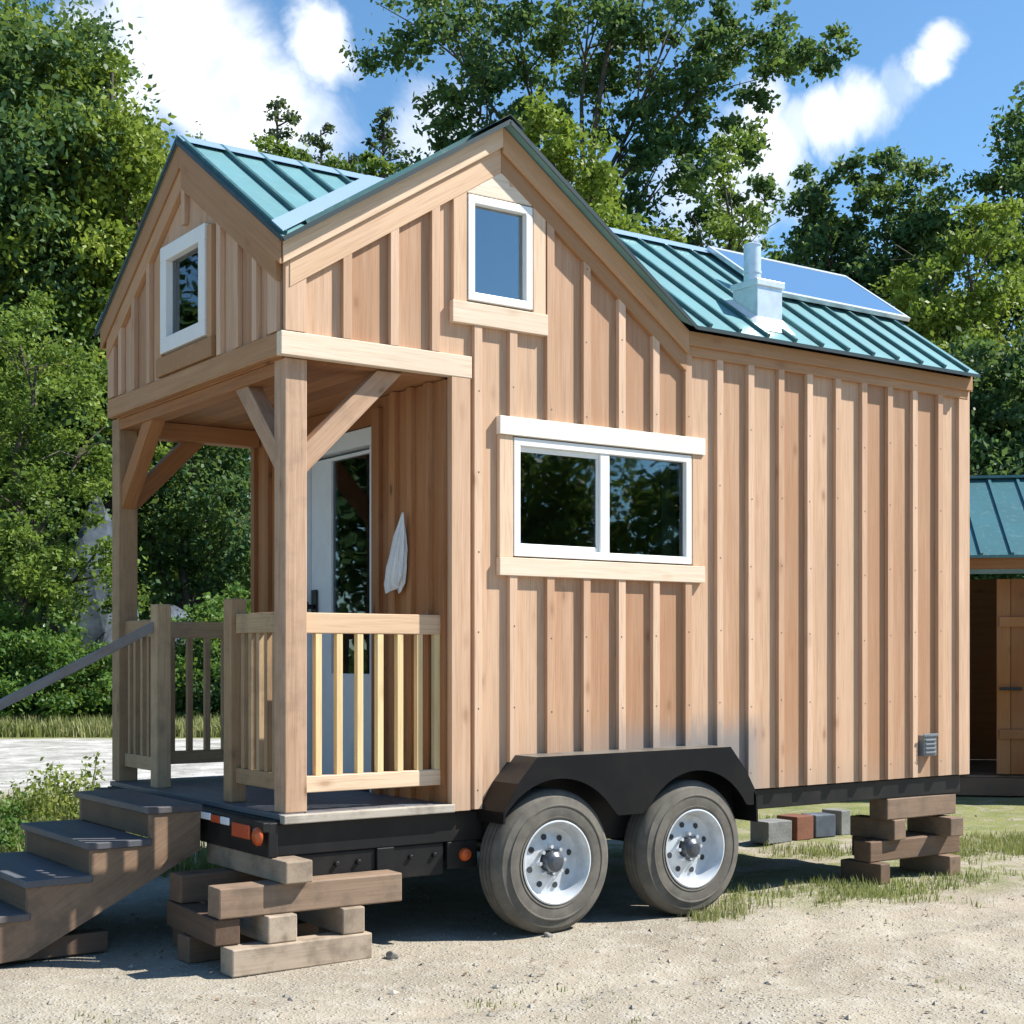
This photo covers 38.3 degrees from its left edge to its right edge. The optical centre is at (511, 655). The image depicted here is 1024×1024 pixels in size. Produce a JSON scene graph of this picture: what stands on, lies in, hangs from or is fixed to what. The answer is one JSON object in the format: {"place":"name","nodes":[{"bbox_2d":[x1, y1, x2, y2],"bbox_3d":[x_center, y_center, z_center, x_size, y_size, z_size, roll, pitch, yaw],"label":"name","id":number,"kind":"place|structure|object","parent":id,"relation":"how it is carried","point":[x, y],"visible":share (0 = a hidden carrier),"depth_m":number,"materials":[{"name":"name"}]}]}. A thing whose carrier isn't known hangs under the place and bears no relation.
{"place":"outdoors","nodes":[
{"label":"outdoors","id":0,"kind":"place"},
{"bbox_2d":[0,709,220,737],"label":"grass","id":1,"kind":"structure","parent":0,"point":[93,726],"depth_m":26.52,"materials":[{"name":"green plant"}]},
{"bbox_2d":[0,786,222,876],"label":"grass","id":2,"kind":"structure","parent":0,"point":[188,864],"depth_m":10.33,"materials":[{"name":"green plant"}]},
{"bbox_2d":[0,736,1023,1023],"bbox_3d":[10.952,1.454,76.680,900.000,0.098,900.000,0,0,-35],"label":"ground","id":3,"kind":"structure","parent":0,"point":[456,906],"depth_m":7.03,"materials":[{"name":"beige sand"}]},
{"bbox_2d":[0,808,25,851],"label":"weed plant","id":4,"kind":"object","parent":3,"relation":"on","point":[7,829],"visible":0.77,"depth_m":10.36,"materials":[{"name":"green plant"}]},
{"bbox_2d":[0,783,31,832],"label":"weed plant","id":5,"kind":"object","parent":3,"relation":"on","point":[8,810],"visible":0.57,"depth_m":11.59,"materials":[{"name":"green plant"}]},
{"bbox_2d":[1,769,56,825],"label":"weed plant","id":6,"kind":"object","parent":3,"relation":"on","point":[16,792],"visible":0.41,"depth_m":11.85,"materials":[{"name":"green plant"}]},
{"bbox_2d":[14,812,52,850],"bbox_3d":[-3.396,1.329,10.635,0.358,0.411,0.370,0,0,-35],"label":"weed plant","id":7,"kind":"object","parent":3,"relation":"on","point":[23,821],"visible":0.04,"depth_m":10.64,"materials":[{"name":"green plant"}]},
{"bbox_2d":[0,589,75,718],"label":"bush","id":8,"kind":"object","parent":3,"relation":"on","point":[11,624],"visible":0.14,"depth_m":29.90,"materials":[{"name":"green plant"}]},
{"bbox_2d":[25,765,70,821],"bbox_3d":[-3.643,1.172,11.587,0.357,0.655,0.466,0,0,-35],"label":"weed plant","id":9,"kind":"object","parent":3,"relation":"on","point":[47,812],"visible":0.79,"depth_m":11.54,"materials":[{"name":"green plant"}]},
{"bbox_2d":[0,603,111,719],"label":"bush","id":10,"kind":"object","parent":3,"relation":"on","point":[56,698],"visible":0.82,"depth_m":29.02,"materials":[{"name":"green plant"}]},
{"bbox_2d":[36,757,87,819],"bbox_3d":[-3.719,1.144,12.180,0.396,0.634,0.483,0,0,6],"label":"weed plant","id":11,"kind":"object","parent":3,"relation":"on","point":[62,786],"visible":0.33,"depth_m":12.20,"materials":[{"name":"green plant"}]},
{"bbox_2d":[34,640,111,716],"bbox_3d":[-8.833,0.762,31.169,3.196,2.181,2.938,0,0,33],"label":"bush","id":12,"kind":"object","parent":3,"relation":"on","point":[76,684],"visible":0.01,"depth_m":30.31,"materials":[{"name":"green plant"}]},
{"bbox_2d":[51,751,105,818],"bbox_3d":[-3.426,1.123,11.941,0.448,0.679,0.526,0,0,23],"label":"weed plant","id":13,"kind":"object","parent":3,"relation":"on","point":[72,814],"visible":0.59,"depth_m":11.88,"materials":[{"name":"green plant"}]},
{"bbox_2d":[0,283,172,646],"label":"broadleaf tree","id":14,"kind":"object","parent":3,"relation":"on","point":[33,554],"visible":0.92,"depth_m":30.70,"materials":[{"name":"green plant"}]},
{"bbox_2d":[0,0,184,577],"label":"broadleaf tree","id":15,"kind":"object","parent":3,"relation":"on","point":[11,65],"visible":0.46,"depth_m":34.10,"materials":[{"name":"green plant"}]},
{"bbox_2d":[0,0,190,519],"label":"broadleaf tree","id":16,"kind":"object","parent":3,"relation":"on","point":[118,225],"visible":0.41,"depth_m":34.73,"materials":[{"name":"green plant"}]},
{"bbox_2d":[57,495,138,688],"bbox_3d":[-9.338,-0.468,33.409,1.280,6.303,2.068,0,0,31],"label":"rock outcrop","id":17,"kind":"object","parent":3,"relation":"on","point":[97,626],"visible":0.12,"depth_m":32.82,"materials":[{"name":"grey stone"}]},
{"bbox_2d":[0,622,201,963],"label":"porch stairs","id":18,"kind":"structure","parent":3,"relation":"on","point":[50,900],"depth_m":7.28,"materials":[{"name":"brown wood"}]},
{"bbox_2d":[0,497,250,633],"bbox_3d":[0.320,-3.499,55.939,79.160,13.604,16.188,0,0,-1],"label":"broadleaf tree","id":19,"kind":"object","parent":3,"relation":"on","point":[32,606],"depth_m":51.04,"materials":[{"name":"green plant"}]},
{"bbox_2d":[1,44,250,636],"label":"broadleaf tree","id":20,"kind":"object","parent":3,"relation":"on","point":[174,575],"visible":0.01,"depth_m":39.37,"materials":[{"name":"green plant"}]},
{"bbox_2d":[90,441,250,621],"bbox_3d":[-7.558,-2.656,36.016,6.304,8.328,5.024,0,0,11],"label":"broadleaf tree","id":21,"kind":"object","parent":3,"relation":"on","point":[228,472],"visible":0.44,"depth_m":35.47,"materials":[{"name":"green plant"}]},
{"bbox_2d":[171,605,193,644],"bbox_3d":[-7.912,0.497,33.636,1.779,3.341,1.231,0,0,-35],"label":"rock outcrop","id":22,"kind":"object","parent":3,"relation":"on","point":[176,611],"visible":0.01,"depth_m":33.39,"materials":[{"name":"grey stone"}]},
{"bbox_2d":[175,638,220,717],"bbox_3d":[-6.574,0.505,30.114,2.984,2.171,2.725,0,0,-35],"label":"bush","id":23,"kind":"object","parent":3,"relation":"on","point":[214,697],"visible":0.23,"depth_m":29.39,"materials":[{"name":"green plant"}]},
{"bbox_2d":[186,121,211,621],"bbox_3d":[-8.191,-6.363,40.181,2.511,15.729,2.263,0,0,-19],"label":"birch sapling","id":24,"kind":"object","parent":3,"relation":"on","point":[208,554],"visible":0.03,"depth_m":39.91,"materials":[{"name":"green plant"}]},
{"bbox_2d":[171,581,250,717],"bbox_3d":[-5.995,0.224,29.946,3.703,3.489,3.251,0,0,-2],"label":"bush","id":25,"kind":"object","parent":3,"relation":"on","point":[200,612],"visible":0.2,"depth_m":29.59,"materials":[{"name":"green plant"}]},
{"bbox_2d":[194,593,250,638],"bbox_3d":[-5.182,-0.047,32.902,4.186,3.579,4.468,0,0,-35],"label":"bush","id":26,"kind":"object","parent":3,"relation":"on","point":[248,606],"depth_m":32.75,"materials":[{"name":"green plant"}]},
{"bbox_2d":[178,920,317,962],"bbox_3d":[-1.283,1.387,7.204,0.700,0.125,0.130,0,0,-37],"label":"crib timber","id":27,"kind":"object","parent":3,"relation":"on","point":[191,949],"visible":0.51,"depth_m":7.00,"materials":[{"name":"brown wood"}]},
{"bbox_2d":[167,900,239,946],"bbox_3d":[-1.471,1.261,6.998,0.125,0.122,0.650,0,0,-32],"label":"crib timber","id":28,"kind":"object","parent":27,"relation":"on","point":[195,920],"visible":0.87,"depth_m":6.84,"materials":[{"name":"brown wood"}]},
{"bbox_2d":[170,867,267,903],"bbox_3d":[-1.292,1.129,7.424,0.860,0.137,0.140,0,0,-36],"label":"crib timber","id":29,"kind":"object","parent":28,"relation":"on","point":[190,886],"visible":0.46,"depth_m":7.19,"materials":[{"name":"brown wood"}]},
{"bbox_2d":[208,869,401,919],"bbox_3d":[-0.971,1.127,6.999,0.945,0.139,0.145,0,0,-33],"label":"crib timber","id":30,"kind":"object","parent":28,"relation":"on","point":[246,899],"visible":0.97,"depth_m":6.91,"materials":[{"name":"brown wood"}]},
{"bbox_2d":[207,843,311,884],"bbox_3d":[-1.246,1.004,7.212,0.140,0.105,0.900,0,0,-35],"label":"crib timber","id":31,"kind":"object","parent":30,"relation":"on","point":[289,869],"visible":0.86,"depth_m":7.00,"materials":[{"name":"beige wood"}]},
{"bbox_2d":[173,927,328,947],"bbox_3d":[-1.325,1.385,7.523,0.800,0.130,0.140,0,0,-33],"label":"crib timber","id":32,"kind":"object","parent":3,"relation":"on","point":[176,932],"visible":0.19,"depth_m":7.33,"materials":[{"name":"brown wood"}]},
{"bbox_2d":[292,905,364,934],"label":"crib timber","id":33,"kind":"object","parent":32,"relation":"on","point":[346,920],"visible":0.49,"depth_m":7.05,"materials":[{"name":"beige wood"}]},
{"bbox_2d":[249,95,301,459],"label":"pine tree","id":34,"kind":"object","parent":3,"relation":"on","point":[290,117],"visible":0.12,"depth_m":57.68,"materials":[{"name":"green plant"}]},
{"bbox_2d":[221,931,371,977],"bbox_3d":[-1.002,1.387,6.901,0.730,0.125,0.130,0,0,-36],"label":"crib timber","id":35,"kind":"object","parent":3,"relation":"on","point":[250,958],"visible":0.89,"depth_m":6.82,"materials":[{"name":"beige wood"}]},
{"bbox_2d":[200,901,296,943],"bbox_3d":[-1.285,1.261,7.129,0.150,0.126,0.790,0,0,-35],"label":"crib timber","id":36,"kind":"object","parent":35,"relation":"on","point":[274,928],"visible":0.47,"depth_m":6.82,"materials":[{"name":"beige wood"}]},
{"bbox_2d":[295,122,358,172],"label":"pine tree","id":37,"kind":"object","parent":3,"relation":"on","point":[320,144],"visible":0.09,"depth_m":59.74,"materials":[{"name":"green plant"}]},
{"bbox_2d":[249,132,409,177],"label":"broadleaf tree","id":38,"kind":"object","parent":3,"relation":"on","point":[371,162],"visible":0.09,"depth_m":49.21,"materials":[{"name":"green plant"}]},
{"bbox_2d":[347,152,361,172],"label":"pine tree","id":39,"kind":"object","parent":3,"relation":"on","point":[353,158],"visible":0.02,"depth_m":62.06,"materials":[{"name":"green plant"}]},
{"bbox_2d":[361,106,415,177],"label":"pine tree","id":40,"kind":"object","parent":3,"relation":"on","point":[386,140],"visible":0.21,"depth_m":54.79,"materials":[{"name":"green plant"}]},
{"bbox_2d":[386,951,398,959],"bbox_3d":[-0.578,1.436,7.058,0.056,0.051,0.076,0,0,-26],"label":"stone","id":41,"kind":"object","parent":3,"relation":"on","point":[390,955],"visible":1,"depth_m":7.03,"materials":[{"name":"grey stone"}]},
{"bbox_2d":[94,114,980,933],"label":"tiny house","id":42,"kind":"structure","parent":3,"relation":"on","point":[686,586],"depth_m":8.10,"materials":[{"name":"brown wood"}]},
{"bbox_2d":[156,223,215,377],"bbox_3d":[-1.726,-1.896,7.914,0.105,0.701,0.750,0,0,-35],"label":"window","id":43,"kind":"structure","parent":42,"relation":"in","point":[186,337],"depth_m":7.90,"materials":[{"name":"white plastic"}]},
{"bbox_2d":[307,427,370,791],"bbox_3d":[-1.012,-0.255,8.463,0.155,2.010,0.905,0,0,-35],"label":"door","id":44,"kind":"structure","parent":42,"relation":"in","point":[338,487],"depth_m":8.49,"materials":[{"name":"white paint"}]},
{"bbox_2d":[384,512,407,593],"bbox_3d":[-0.613,-0.541,7.781,0.071,0.426,0.185,0,0,-35],"label":"white towel","id":45,"kind":"object","parent":42,"relation":"hanging from","point":[395,573],"visible":1,"depth_m":7.74,"materials":[{"name":"white fabric"}]},
{"bbox_2d":[449,173,547,336],"bbox_3d":[-0.084,-2.105,7.697,0.602,0.810,0.106,0,0,-35],"label":"window","id":46,"kind":"structure","parent":42,"relation":"in","point":[495,195],"depth_m":7.67,"materials":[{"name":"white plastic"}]},
{"bbox_2d":[496,415,704,582],"bbox_3d":[0.451,-0.835,8.166,1.437,0.830,0.258,0,0,-35],"label":"window","id":47,"kind":"structure","parent":42,"relation":"in","point":[679,478],"depth_m":8.07,"materials":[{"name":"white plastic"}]},
{"bbox_2d":[544,932,552,936],"bbox_3d":[0.186,1.441,7.607,0.051,0.034,0.039,0,0,30],"label":"stone","id":48,"kind":"object","parent":3,"relation":"on","point":[546,934],"visible":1,"depth_m":7.59,"materials":[{"name":"grey stone"}]},
{"bbox_2d":[339,0,861,264],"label":"broadleaf tree","id":49,"kind":"object","parent":3,"relation":"on","point":[656,146],"visible":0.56,"depth_m":43.12,"materials":[{"name":"green plant"}]},
{"bbox_2d":[511,86,692,243],"bbox_3d":[1.766,-6.774,39.236,5.193,16.555,5.541,0,0,-16],"label":"broadleaf tree","id":50,"kind":"object","parent":3,"relation":"on","point":[560,147],"visible":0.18,"depth_m":38.57,"materials":[{"name":"green plant"}]},
{"bbox_2d":[649,124,780,259],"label":"broadleaf tree","id":51,"kind":"object","parent":3,"relation":"on","point":[722,145],"visible":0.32,"depth_m":40.41,"materials":[{"name":"green plant"}]},
{"bbox_2d":[750,818,791,843],"bbox_3d":[2.019,1.365,11.491,0.260,0.170,0.200,0,0,-35],"label":"loose block","id":52,"kind":"object","parent":3,"relation":"on","point":[770,830],"depth_m":11.42,"materials":[{"name":"concrete"}]},
{"bbox_2d":[777,813,812,840],"bbox_3d":[2.242,1.355,11.679,0.220,0.190,0.200,0,0,-43],"label":"loose block","id":53,"kind":"object","parent":3,"relation":"on","point":[802,826],"depth_m":11.60,"materials":[{"name":"red brick"}]},
{"bbox_2d":[801,812,834,837],"bbox_3d":[2.465,1.360,11.874,0.200,0.180,0.200,0,0,-25],"label":"loose block","id":54,"kind":"object","parent":3,"relation":"on","point":[823,824],"depth_m":11.78,"materials":[{"name":"grey concrete"}]},
{"bbox_2d":[822,808,849,834],"bbox_3d":[2.639,1.350,12.007,0.120,0.200,0.200,0,0,-40],"label":"loose block","id":55,"kind":"object","parent":3,"relation":"on","point":[842,821],"depth_m":11.93,"materials":[{"name":"concrete"}]},
{"bbox_2d":[841,858,889,884],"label":"crib timber","id":56,"kind":"object","parent":3,"relation":"on","point":[879,871],"visible":0.76,"depth_m":9.42,"materials":[{"name":"brown wood"}]},
{"bbox_2d":[854,833,959,862],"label":"crib timber","id":57,"kind":"object","parent":56,"relation":"on","point":[871,850],"visible":0.78,"depth_m":9.60,"materials":[{"name":"brown wood"}]},
{"bbox_2d":[764,142,1002,358],"bbox_3d":[7.837,-4.941,32.829,6.794,12.893,5.479,0,0,24],"label":"broadleaf tree","id":58,"kind":"object","parent":3,"relation":"on","point":[918,228],"visible":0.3,"depth_m":32.63,"materials":[{"name":"green plant"}]},
{"bbox_2d":[900,854,960,875],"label":"crib timber","id":59,"kind":"object","parent":3,"relation":"on","point":[943,863],"visible":0.6,"depth_m":9.80,"materials":[{"name":"brown wood"}]},
{"bbox_2d":[852,830,921,855],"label":"crib timber","id":60,"kind":"object","parent":59,"relation":"on","point":[860,838],"visible":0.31,"depth_m":9.74,"materials":[{"name":"brown wood"}]},
{"bbox_2d":[850,814,905,840],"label":"crib timber","id":61,"kind":"object","parent":60,"relation":"on","point":[861,825],"visible":0.97,"depth_m":9.57,"materials":[{"name":"brown wood"}]},
{"bbox_2d":[870,793,955,819],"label":"crib timber","id":62,"kind":"object","parent":61,"relation":"on","point":[909,807],"visible":0.76,"depth_m":9.60,"materials":[{"name":"brown wood"}]},
{"bbox_2d":[907,815,962,836],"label":"crib timber","id":63,"kind":"object","parent":60,"relation":"on","point":[947,825],"visible":0.76,"depth_m":9.78,"materials":[{"name":"brown wood"}]},
{"bbox_2d":[869,190,1023,458],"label":"broadleaf tree","id":64,"kind":"object","parent":3,"relation":"on","point":[941,311],"visible":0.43,"depth_m":28.61,"materials":[{"name":"green plant"}]},
{"bbox_2d":[943,80,1023,453],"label":"broadleaf tree","id":65,"kind":"object","parent":3,"relation":"on","point":[1008,182],"visible":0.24,"depth_m":31.95,"materials":[{"name":"green plant"}]},
{"bbox_2d":[944,325,1023,578],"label":"broadleaf tree","id":66,"kind":"object","parent":3,"relation":"on","point":[992,433],"visible":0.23,"depth_m":26.13,"materials":[{"name":"green plant"}]},
{"bbox_2d":[955,475,1023,795],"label":"garden shed","id":67,"kind":"structure","parent":3,"relation":"on","point":[996,651],"depth_m":15.25,"materials":[{"name":"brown wood"}]},
{"bbox_2d":[996,579,1023,773],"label":"door","id":68,"kind":"structure","parent":67,"relation":"in","point":[1004,621],"depth_m":15.09,"materials":[{"name":"brown wood"}]},
{"bbox_2d":[0,0,1023,626],"label":"sky","id":69,"kind":"structure","parent":0,"point":[928,77],"materials":[{"name":"blue"}]},
{"bbox_2d":[50,860,1016,1023],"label":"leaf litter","id":70,"kind":"object","parent":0,"point":[465,973],"visible":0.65,"depth_m":6.75,"materials":[{"name":"brown plant"}]},
{"bbox_2d":[50,811,1023,1023],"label":"grass","id":71,"kind":"structure","parent":0,"point":[1010,844],"depth_m":9.18,"materials":[{"name":"green plant"}]}
]}

